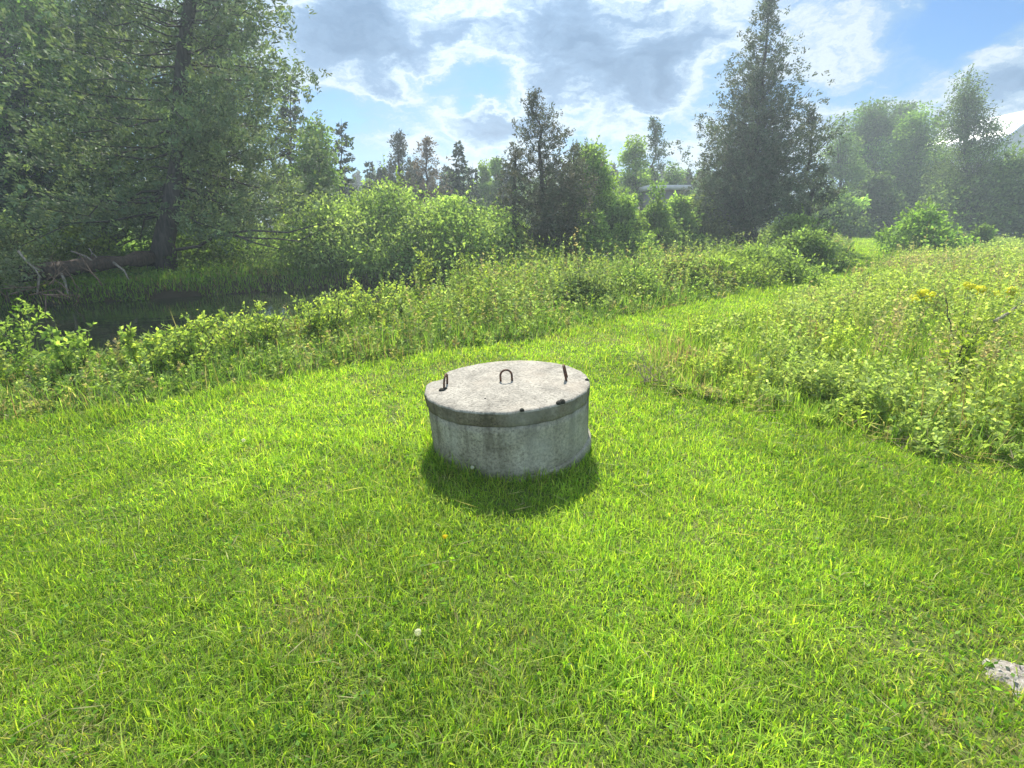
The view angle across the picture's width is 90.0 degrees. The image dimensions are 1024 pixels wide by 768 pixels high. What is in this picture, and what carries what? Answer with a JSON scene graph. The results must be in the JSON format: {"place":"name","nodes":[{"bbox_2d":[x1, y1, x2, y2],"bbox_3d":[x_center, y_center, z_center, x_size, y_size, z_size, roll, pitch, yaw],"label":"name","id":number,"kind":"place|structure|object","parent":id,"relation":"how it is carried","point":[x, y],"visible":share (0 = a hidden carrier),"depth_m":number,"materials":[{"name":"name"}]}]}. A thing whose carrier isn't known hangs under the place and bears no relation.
{"place":"outdoors","nodes":[
{"label":"outdoors","id":0,"kind":"place"},
{"bbox_2d":[0,283,453,360],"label":"water","id":1,"kind":"structure","parent":0,"point":[111,317],"depth_m":11.56,"materials":[{"name":"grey liquid"}]},
{"bbox_2d":[0,230,740,307],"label":"bank grass","id":2,"kind":"structure","parent":0,"point":[146,276],"depth_m":14.36,"materials":[{"name":"green plant"}]},
{"bbox_2d":[0,226,1023,767],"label":"ground","id":3,"kind":"structure","parent":0,"point":[190,292],"depth_m":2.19,"materials":[{"name":"green plant"}]},
{"bbox_2d":[0,295,43,360],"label":"sapling","id":4,"kind":"object","parent":3,"relation":"on","point":[15,308],"visible":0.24,"depth_m":6.15,"materials":[{"name":"green plant"}]},
{"bbox_2d":[0,298,50,370],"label":"sapling","id":5,"kind":"object","parent":3,"relation":"on","point":[27,343],"visible":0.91,"depth_m":5.61,"materials":[{"name":"green plant"}]},
{"bbox_2d":[0,206,66,295],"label":"shrub","id":6,"kind":"object","parent":3,"relation":"on","point":[15,261],"visible":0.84,"depth_m":12.05,"materials":[{"name":"green plant"}]},
{"bbox_2d":[0,251,102,310],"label":"brush pile","id":7,"kind":"object","parent":3,"relation":"on","point":[59,291],"visible":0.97,"depth_m":11.73,"materials":[{"name":"brown wood"}]},
{"bbox_2d":[0,62,105,253],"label":"spruce tree","id":8,"kind":"object","parent":3,"relation":"on","point":[15,93],"visible":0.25,"depth_m":16.75,"materials":[{"name":"green plant"}]},
{"bbox_2d":[31,315,96,376],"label":"sapling","id":9,"kind":"object","parent":3,"relation":"on","point":[62,357],"visible":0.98,"depth_m":5.22,"materials":[{"name":"green plant"}]},
{"bbox_2d":[0,0,133,244],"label":"broadleaf tree","id":10,"kind":"object","parent":3,"relation":"on","point":[9,17],"visible":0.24,"depth_m":17.01,"materials":[{"name":"green plant"}]},
{"bbox_2d":[6,217,133,281],"bbox_3d":[-12.420,-3.808,14.405,3.059,2.155,3.085,0,18,0],"label":"shrub","id":11,"kind":"object","parent":3,"relation":"on","point":[94,245],"visible":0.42,"depth_m":13.95,"materials":[{"name":"green plant"}]},
{"bbox_2d":[13,251,155,294],"bbox_3d":[-10.676,-2.914,13.086,1.037,0.984,2.962,14,23,36],"label":"fallen log","id":12,"kind":"object","parent":3,"relation":"on","point":[134,258],"visible":0.87,"depth_m":13.10,"materials":[{"name":"wood"}]},
{"bbox_2d":[17,250,43,280],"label":"dead branch","id":13,"kind":"object","parent":12,"relation":"attached to","point":[23,257],"visible":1,"depth_m":11.79,"materials":[{"name":"grey wood"}]},
{"bbox_2d":[0,0,211,256],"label":"broadleaf tree","id":14,"kind":"object","parent":3,"relation":"on","point":[102,9],"visible":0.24,"depth_m":17.96,"materials":[{"name":"green plant"}]},
{"bbox_2d":[117,322,140,367],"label":"sapling","id":15,"kind":"object","parent":3,"relation":"on","point":[127,336],"visible":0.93,"depth_m":5.55,"materials":[{"name":"green plant"}]},
{"bbox_2d":[139,330,159,364],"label":"sapling","id":16,"kind":"object","parent":3,"relation":"on","point":[148,346],"visible":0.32,"depth_m":5.52,"materials":[{"name":"green plant"}]},
{"bbox_2d":[142,338,186,375],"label":"sapling","id":17,"kind":"object","parent":3,"relation":"on","point":[161,355],"visible":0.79,"depth_m":5.34,"materials":[{"name":"green plant"}]},
{"bbox_2d":[0,0,354,274],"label":"cedar tree","id":18,"kind":"object","parent":3,"relation":"on","point":[188,114],"visible":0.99,"depth_m":13.12,"materials":[{"name":"green plant"}]},
{"bbox_2d":[68,0,309,248],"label":"broadleaf tree","id":19,"kind":"object","parent":3,"relation":"on","point":[247,56],"visible":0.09,"depth_m":20.78,"materials":[{"name":"green plant"}]},
{"bbox_2d":[156,312,222,364],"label":"sapling","id":20,"kind":"object","parent":3,"relation":"on","point":[180,333],"visible":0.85,"depth_m":5.56,"materials":[{"name":"green plant"}]},
{"bbox_2d":[115,199,293,270],"bbox_3d":[-9.847,-4.684,16.486,5.746,2.880,4.668,0,18,0],"label":"shrub","id":21,"kind":"object","parent":3,"relation":"on","point":[203,252],"visible":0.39,"depth_m":16.16,"materials":[{"name":"green plant"}]},
{"bbox_2d":[190,301,249,350],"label":"sapling","id":22,"kind":"object","parent":3,"relation":"on","point":[229,327],"visible":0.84,"depth_m":5.95,"materials":[{"name":"green plant"}]},
{"bbox_2d":[232,300,289,346],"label":"sapling","id":23,"kind":"object","parent":3,"relation":"on","point":[264,327],"visible":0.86,"depth_m":6.33,"materials":[{"name":"green plant"}]},
{"bbox_2d":[261,70,319,248],"bbox_3d":[-9.927,-9.296,22.193,3.431,7.692,3.098,0,18,0],"label":"spruce tree","id":24,"kind":"object","parent":3,"relation":"on","point":[282,110],"visible":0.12,"depth_m":21.50,"materials":[{"name":"green plant"}]},
{"bbox_2d":[272,116,346,253],"bbox_3d":[-8.121,-7.742,20.724,3.265,5.489,3.172,0,18,0],"label":"broadleaf tree","id":25,"kind":"object","parent":3,"relation":"on","point":[326,166],"visible":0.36,"depth_m":19.96,"materials":[{"name":"green plant"}]},
{"bbox_2d":[284,291,340,338],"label":"sapling","id":26,"kind":"object","parent":3,"relation":"on","point":[309,313],"visible":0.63,"depth_m":6.83,"materials":[{"name":"green plant"}]},
{"bbox_2d":[232,169,410,275],"bbox_3d":[-5.611,-4.989,16.280,4.770,3.412,5.166,0,18,0],"label":"shrub","id":27,"kind":"object","parent":3,"relation":"on","point":[312,250],"visible":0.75,"depth_m":15.25,"materials":[{"name":"green plant"}]},
{"bbox_2d":[312,289,358,340],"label":"sapling","id":28,"kind":"object","parent":3,"relation":"on","point":[335,322],"visible":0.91,"depth_m":6.68,"materials":[{"name":"green plant"}]},
{"bbox_2d":[330,122,361,209],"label":"spruce tree","id":29,"kind":"object","parent":3,"relation":"on","point":[339,131],"visible":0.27,"depth_m":24.73,"materials":[{"name":"green plant"}]},
{"bbox_2d":[324,285,371,315],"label":"sapling","id":30,"kind":"object","parent":3,"relation":"on","point":[339,294],"visible":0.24,"depth_m":8.16,"materials":[{"name":"green plant"}]},
{"bbox_2d":[336,263,397,322],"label":"sapling","id":31,"kind":"object","parent":3,"relation":"on","point":[360,298],"visible":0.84,"depth_m":7.50,"materials":[{"name":"green plant"}]},
{"bbox_2d":[275,155,463,286],"bbox_3d":[-4.272,-5.602,17.425,7.116,4.205,6.848,0,18,0],"label":"shrub","id":32,"kind":"object","parent":3,"relation":"on","point":[382,199],"visible":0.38,"depth_m":16.48,"materials":[{"name":"green plant"}]},
{"bbox_2d":[361,161,378,196],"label":"spruce tree","id":33,"kind":"object","parent":3,"relation":"on","point":[371,176],"visible":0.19,"depth_m":31.51,"materials":[{"name":"green plant"}]},
{"bbox_2d":[368,168,387,201],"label":"spruce tree","id":34,"kind":"object","parent":3,"relation":"on","point":[379,171],"visible":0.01,"depth_m":34.15,"materials":[{"name":"green plant"}]},
{"bbox_2d":[364,128,426,219],"bbox_3d":[-6.618,-11.000,29.009,3.811,6.339,4.432,0,18,0],"label":"cedar tree","id":35,"kind":"object","parent":3,"relation":"on","point":[401,146],"visible":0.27,"depth_m":28.27,"materials":[{"name":"green plant"}]},
{"bbox_2d":[385,277,412,314],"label":"sapling","id":36,"kind":"object","parent":3,"relation":"on","point":[402,290],"visible":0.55,"depth_m":8.17,"materials":[{"name":"green plant"}]},
{"bbox_2d":[406,162,420,204],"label":"spruce tree","id":37,"kind":"object","parent":3,"relation":"on","point":[414,175],"visible":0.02,"depth_m":36.02,"materials":[{"name":"green plant"}]},
{"bbox_2d":[414,629,420,646],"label":"dandelion","id":38,"kind":"object","parent":3,"relation":"on","point":[417,632],"visible":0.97,"depth_m":1.98,"materials":[{"name":"white plant"}]},
{"bbox_2d":[402,247,436,298],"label":"sapling","id":39,"kind":"object","parent":3,"relation":"on","point":[420,268],"visible":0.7,"depth_m":9.31,"materials":[{"name":"green plant"}]},
{"bbox_2d":[392,134,453,214],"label":"cedar tree","id":40,"kind":"object","parent":3,"relation":"on","point":[426,151],"visible":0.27,"depth_m":30.08,"materials":[{"name":"green plant"}]},
{"bbox_2d":[0,217,854,423],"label":"bank weeds","id":41,"kind":"object","parent":3,"relation":"on","point":[521,307],"visible":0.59,"depth_m":6.70,"materials":[{"name":"green plant"}]},
{"bbox_2d":[32,162,836,231],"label":"distant woods","id":42,"kind":"object","parent":3,"relation":"on","point":[358,177],"visible":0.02,"depth_m":57.25,"materials":[{"name":"green plant"}]},
{"bbox_2d":[350,179,532,286],"bbox_3d":[-2.090,-4.858,16.459,5.658,3.322,6.371,0,18,0],"label":"shrub","id":43,"kind":"object","parent":3,"relation":"on","point":[451,211],"visible":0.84,"depth_m":15.75,"materials":[{"name":"green plant"}]},
{"bbox_2d":[438,165,452,203],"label":"spruce tree","id":44,"kind":"object","parent":3,"relation":"on","point":[446,169],"visible":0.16,"depth_m":33.43,"materials":[{"name":"green plant"}]},
{"bbox_2d":[435,172,461,201],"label":"broadleaf tree","id":45,"kind":"object","parent":3,"relation":"on","point":[446,173],"visible":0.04,"depth_m":37.82,"materials":[{"name":"green plant"}]},
{"bbox_2d":[444,255,476,297],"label":"sapling","id":46,"kind":"object","parent":3,"relation":"on","point":[462,264],"visible":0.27,"depth_m":9.68,"materials":[{"name":"green plant"}]},
{"bbox_2d":[446,140,474,217],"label":"spruce tree","id":47,"kind":"object","parent":3,"relation":"on","point":[457,183],"visible":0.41,"depth_m":27.66,"materials":[{"name":"green plant"}]},
{"bbox_2d":[465,163,482,216],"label":"spruce tree","id":48,"kind":"object","parent":3,"relation":"on","point":[470,180],"visible":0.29,"depth_m":29.75,"materials":[{"name":"green plant"}]},
{"bbox_2d":[473,159,491,210],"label":"broadleaf tree","id":49,"kind":"object","parent":3,"relation":"on","point":[484,174],"visible":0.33,"depth_m":35.04,"materials":[{"name":"green plant"}]},
{"bbox_2d":[480,157,502,214],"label":"broadleaf tree","id":50,"kind":"object","parent":3,"relation":"on","point":[495,169],"visible":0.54,"depth_m":34.17,"materials":[{"name":"green plant"}]},
{"bbox_2d":[479,271,507,310],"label":"sapling","id":51,"kind":"object","parent":3,"relation":"on","point":[490,281],"visible":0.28,"depth_m":8.51,"materials":[{"name":"green plant"}]},
{"bbox_2d":[435,202,562,274],"bbox_3d":[-0.465,-4.925,17.236,4.167,2.631,4.340,0,18,0],"label":"shrub","id":52,"kind":"object","parent":3,"relation":"on","point":[521,234],"visible":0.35,"depth_m":16.16,"materials":[{"name":"green plant"}]},
{"bbox_2d":[424,360,590,481],"bbox_3d":[-0.018,0.279,3.742,1.180,0.837,1.176,-3,18,1],"label":"concrete well","id":53,"kind":"object","parent":3,"relation":"on","point":[502,418],"visible":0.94,"depth_m":3.30,"materials":[{"name":"concrete"}]},
{"bbox_2d":[497,162,517,214],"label":"spruce tree","id":54,"kind":"object","parent":3,"relation":"on","point":[504,178],"visible":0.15,"depth_m":32.48,"materials":[{"name":"green plant"}]},
{"bbox_2d":[502,149,529,257],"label":"cedar tree","id":55,"kind":"object","parent":3,"relation":"on","point":[518,167],"visible":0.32,"depth_m":16.78,"materials":[{"name":"green plant"}]},
{"bbox_2d":[491,86,603,274],"bbox_3d":[1.115,-6.359,16.484,3.573,5.707,4.086,0,18,0],"label":"cedar tree","id":56,"kind":"object","parent":3,"relation":"on","point":[550,225],"visible":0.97,"depth_m":15.92,"materials":[{"name":"green plant"}]},
{"bbox_2d":[531,261,625,312],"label":"shrub","id":57,"kind":"object","parent":3,"relation":"on","point":[575,281],"visible":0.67,"depth_m":9.24,"materials":[{"name":"green plant"}]},
{"bbox_2d":[556,139,600,260],"bbox_3d":[2.094,-6.248,17.980,1.995,4.333,1.903,0,18,0],"label":"cedar tree","id":58,"kind":"object","parent":3,"relation":"on","point":[574,158],"visible":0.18,"depth_m":17.53,"materials":[{"name":"green plant"}]},
{"bbox_2d":[541,135,638,253],"bbox_3d":[2.906,-7.067,19.938,3.894,4.733,3.279,0,18,0],"label":"broadleaf tree","id":59,"kind":"object","parent":3,"relation":"on","point":[605,187],"visible":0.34,"depth_m":18.93,"materials":[{"name":"green plant"}]},
{"bbox_2d":[548,203,632,268],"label":"shrub","id":60,"kind":"object","parent":3,"relation":"on","point":[597,233],"visible":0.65,"depth_m":17.43,"materials":[{"name":"green plant"}]},
{"bbox_2d":[603,186,664,266],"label":"shrub","id":61,"kind":"object","parent":3,"relation":"on","point":[623,218],"visible":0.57,"depth_m":18.54,"materials":[{"name":"green plant"}]},
{"bbox_2d":[616,134,653,211],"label":"broadleaf tree","id":62,"kind":"object","parent":3,"relation":"on","point":[636,175],"visible":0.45,"depth_m":32.91,"materials":[{"name":"green plant"}]},
{"bbox_2d":[593,250,693,303],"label":"shrub","id":63,"kind":"object","parent":3,"relation":"on","point":[651,286],"visible":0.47,"depth_m":10.04,"materials":[{"name":"green plant"}]},
{"bbox_2d":[635,241,661,268],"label":"sapling","id":64,"kind":"object","parent":3,"relation":"on","point":[643,244],"visible":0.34,"depth_m":13.12,"materials":[{"name":"green plant"}]},
{"bbox_2d":[632,349,677,384],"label":"dead stalks","id":65,"kind":"object","parent":3,"relation":"on","point":[647,378],"visible":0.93,"depth_m":5.09,"materials":[{"name":"plant"}]},
{"bbox_2d":[630,116,682,200],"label":"cedar tree","id":66,"kind":"object","parent":3,"relation":"on","point":[654,126],"visible":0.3,"depth_m":34.52,"materials":[{"name":"green plant"}]},
{"bbox_2d":[633,180,697,255],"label":"shrub","id":67,"kind":"object","parent":3,"relation":"on","point":[661,223],"visible":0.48,"depth_m":20.73,"materials":[{"name":"green plant"}]},
{"bbox_2d":[638,185,692,236],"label":"shed","id":68,"kind":"structure","parent":3,"relation":"on","point":[670,190],"depth_m":31.16,"materials":[{"name":"grey metal"}]},
{"bbox_2d":[662,162,697,196],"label":"broadleaf tree","id":69,"kind":"object","parent":3,"relation":"on","point":[674,172],"visible":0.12,"depth_m":39.57,"materials":[{"name":"green plant"}]},
{"bbox_2d":[650,191,713,255],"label":"shrub","id":70,"kind":"object","parent":3,"relation":"on","point":[683,207],"visible":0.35,"depth_m":21.92,"materials":[{"name":"green plant"}]},
{"bbox_2d":[630,246,736,293],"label":"shrub","id":71,"kind":"object","parent":3,"relation":"on","point":[671,262],"visible":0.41,"depth_m":11.28,"materials":[{"name":"green plant"}]},
{"bbox_2d":[661,189,733,249],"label":"shrub","id":72,"kind":"object","parent":3,"relation":"on","point":[716,226],"visible":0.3,"depth_m":23.30,"materials":[{"name":"green plant"}]},
{"bbox_2d":[698,217,744,245],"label":"shrub","id":73,"kind":"object","parent":3,"relation":"on","point":[731,232],"visible":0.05,"depth_m":24.90,"materials":[{"name":"green plant"}]},
{"bbox_2d":[677,239,786,291],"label":"shrub","id":74,"kind":"object","parent":3,"relation":"on","point":[739,269],"visible":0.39,"depth_m":11.97,"materials":[{"name":"green plant"}]},
{"bbox_2d":[668,0,851,245],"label":"cedar tree","id":75,"kind":"object","parent":3,"relation":"on","point":[744,179],"visible":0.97,"depth_m":21.92,"materials":[{"name":"green plant"}]},
{"bbox_2d":[708,235,839,284],"bbox_3d":[6.764,-3.181,13.645,2.665,1.558,3.379,0,18,0],"label":"shrub","id":76,"kind":"object","parent":3,"relation":"on","point":[792,266],"visible":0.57,"depth_m":13.00,"materials":[{"name":"green plant"}]},
{"bbox_2d":[757,203,847,254],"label":"shrub","id":77,"kind":"object","parent":3,"relation":"on","point":[787,223],"visible":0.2,"depth_m":18.44,"materials":[{"name":"green plant"}]},
{"bbox_2d":[759,218,863,274],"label":"shrub","id":78,"kind":"object","parent":3,"relation":"on","point":[806,243],"visible":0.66,"depth_m":15.44,"materials":[{"name":"green plant"}]},
{"bbox_2d":[775,106,855,240],"bbox_3d":[14.395,-9.505,24.115,3.306,6.617,3.136,0,18,0],"label":"cedar tree","id":79,"kind":"object","parent":3,"relation":"on","point":[820,201],"visible":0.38,"depth_m":23.81,"materials":[{"name":"green plant"}]},
{"bbox_2d":[803,267,828,290],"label":"sapling","id":80,"kind":"object","parent":3,"relation":"on","point":[813,278],"visible":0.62,"depth_m":10.26,"materials":[{"name":"green plant"}]},
{"bbox_2d":[626,228,1023,473],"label":"field weeds","id":81,"kind":"object","parent":3,"relation":"on","point":[811,318],"visible":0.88,"depth_m":5.40,"materials":[{"name":"green plant"}]},
{"bbox_2d":[945,295,955,340],"bbox_3d":[4.874,-0.737,5.695,0.202,0.524,0.075,5,19,14],"label":"dead stick","id":82,"kind":"object","parent":81,"relation":"on","point":[949,318],"visible":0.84,"depth_m":5.68,"materials":[{"name":"wood"}]},
{"bbox_2d":[992,300,1023,322],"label":"dead stick","id":83,"kind":"object","parent":81,"relation":"on","point":[1003,316],"visible":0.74,"depth_m":5.96,"materials":[{"name":"grey wood"}]},
{"bbox_2d":[811,111,871,233],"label":"broadleaf tree","id":84,"kind":"object","parent":3,"relation":"on","point":[838,164],"visible":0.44,"depth_m":45.37,"materials":[{"name":"green plant"}]},
{"bbox_2d":[811,186,881,236],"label":"shrub","id":85,"kind":"object","parent":3,"relation":"on","point":[850,209],"visible":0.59,"depth_m":39.46,"materials":[{"name":"green plant"}]},
{"bbox_2d":[822,170,908,236],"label":"shrub","id":86,"kind":"object","parent":3,"relation":"on","point":[885,205],"visible":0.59,"depth_m":40.28,"materials":[{"name":"green plant"}]},
{"bbox_2d":[836,96,909,230],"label":"broadleaf tree","id":87,"kind":"object","parent":3,"relation":"on","point":[872,124],"visible":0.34,"depth_m":48.01,"materials":[{"name":"green plant"}]},
{"bbox_2d":[880,99,920,170],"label":"broadleaf tree","id":88,"kind":"object","parent":3,"relation":"on","point":[899,108],"visible":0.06,"depth_m":55.22,"materials":[{"name":"green plant"}]},
{"bbox_2d":[864,100,955,220],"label":"broadleaf tree","id":89,"kind":"object","parent":3,"relation":"on","point":[917,127],"visible":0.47,"depth_m":44.95,"materials":[{"name":"green plant"}]},
{"bbox_2d":[909,289,936,332],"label":"flowering plant","id":90,"kind":"object","parent":3,"relation":"on","point":[922,293],"visible":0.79,"depth_m":7.03,"materials":[{"name":"yellow plant"}]},
{"bbox_2d":[871,196,983,253],"bbox_3d":[18.650,-6.875,22.743,4.488,2.826,3.877,0,18,0],"label":"shrub","id":91,"kind":"object","parent":3,"relation":"on","point":[916,223],"visible":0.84,"depth_m":22.56,"materials":[{"name":"green plant"}]},
{"bbox_2d":[932,110,946,135],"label":"spruce tree","id":92,"kind":"object","parent":3,"relation":"on","point":[939,120],"visible":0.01,"depth_m":57.72,"materials":[{"name":"green plant"}]},
{"bbox_2d":[876,160,1012,234],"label":"shrub","id":93,"kind":"object","parent":3,"relation":"on","point":[917,193],"visible":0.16,"depth_m":44.40,"materials":[{"name":"green plant"}]},
{"bbox_2d":[895,135,1023,239],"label":"shrub","id":94,"kind":"object","parent":3,"relation":"on","point":[1017,171],"visible":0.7,"depth_m":36.19,"materials":[{"name":"green plant"}]},
{"bbox_2d":[931,316,993,395],"bbox_3d":[4.159,-0.212,4.699,0.425,0.802,0.570,0,18,0],"label":"sapling","id":95,"kind":"object","parent":3,"relation":"on","point":[967,343],"visible":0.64,"depth_m":4.73,"materials":[{"name":"green plant"}]},
{"bbox_2d":[915,63,1023,236],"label":"broadleaf tree","id":96,"kind":"object","parent":3,"relation":"on","point":[963,131],"visible":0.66,"depth_m":36.71,"materials":[{"name":"green plant"}]},
{"bbox_2d":[960,281,987,321],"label":"flowering plant","id":97,"kind":"object","parent":3,"relation":"on","point":[969,285],"visible":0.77,"depth_m":7.15,"materials":[{"name":"yellow plant"}]},
{"bbox_2d":[925,111,1023,233],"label":"house","id":98,"kind":"structure","parent":3,"relation":"on","point":[1016,117],"depth_m":43.58,"materials":[{"name":"grey"}]},
{"bbox_2d":[967,222,998,245],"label":"shrub","id":99,"kind":"object","parent":3,"relation":"on","point":[984,231],"visible":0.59,"depth_m":25.80,"materials":[{"name":"green plant"}]},
{"bbox_2d":[963,184,1023,238],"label":"shrub","id":100,"kind":"object","parent":3,"relation":"on","point":[1021,233],"visible":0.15,"depth_m":36.29,"materials":[{"name":"green plant"}]},
{"bbox_2d":[982,658,1023,696],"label":"rock","id":101,"kind":"object","parent":3,"relation":"on","point":[1000,671],"visible":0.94,"depth_m":1.86,"materials":[{"name":"white stone"}]},
{"bbox_2d":[993,286,1017,332],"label":"flowering plant","id":102,"kind":"object","parent":3,"relation":"on","point":[1009,293],"visible":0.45,"depth_m":6.93,"materials":[{"name":"yellow plant"}]},
{"bbox_2d":[1,0,1023,222],"label":"sky","id":103,"kind":"structure","parent":0,"point":[449,71],"materials":[{"name":"blue"}]}
]}

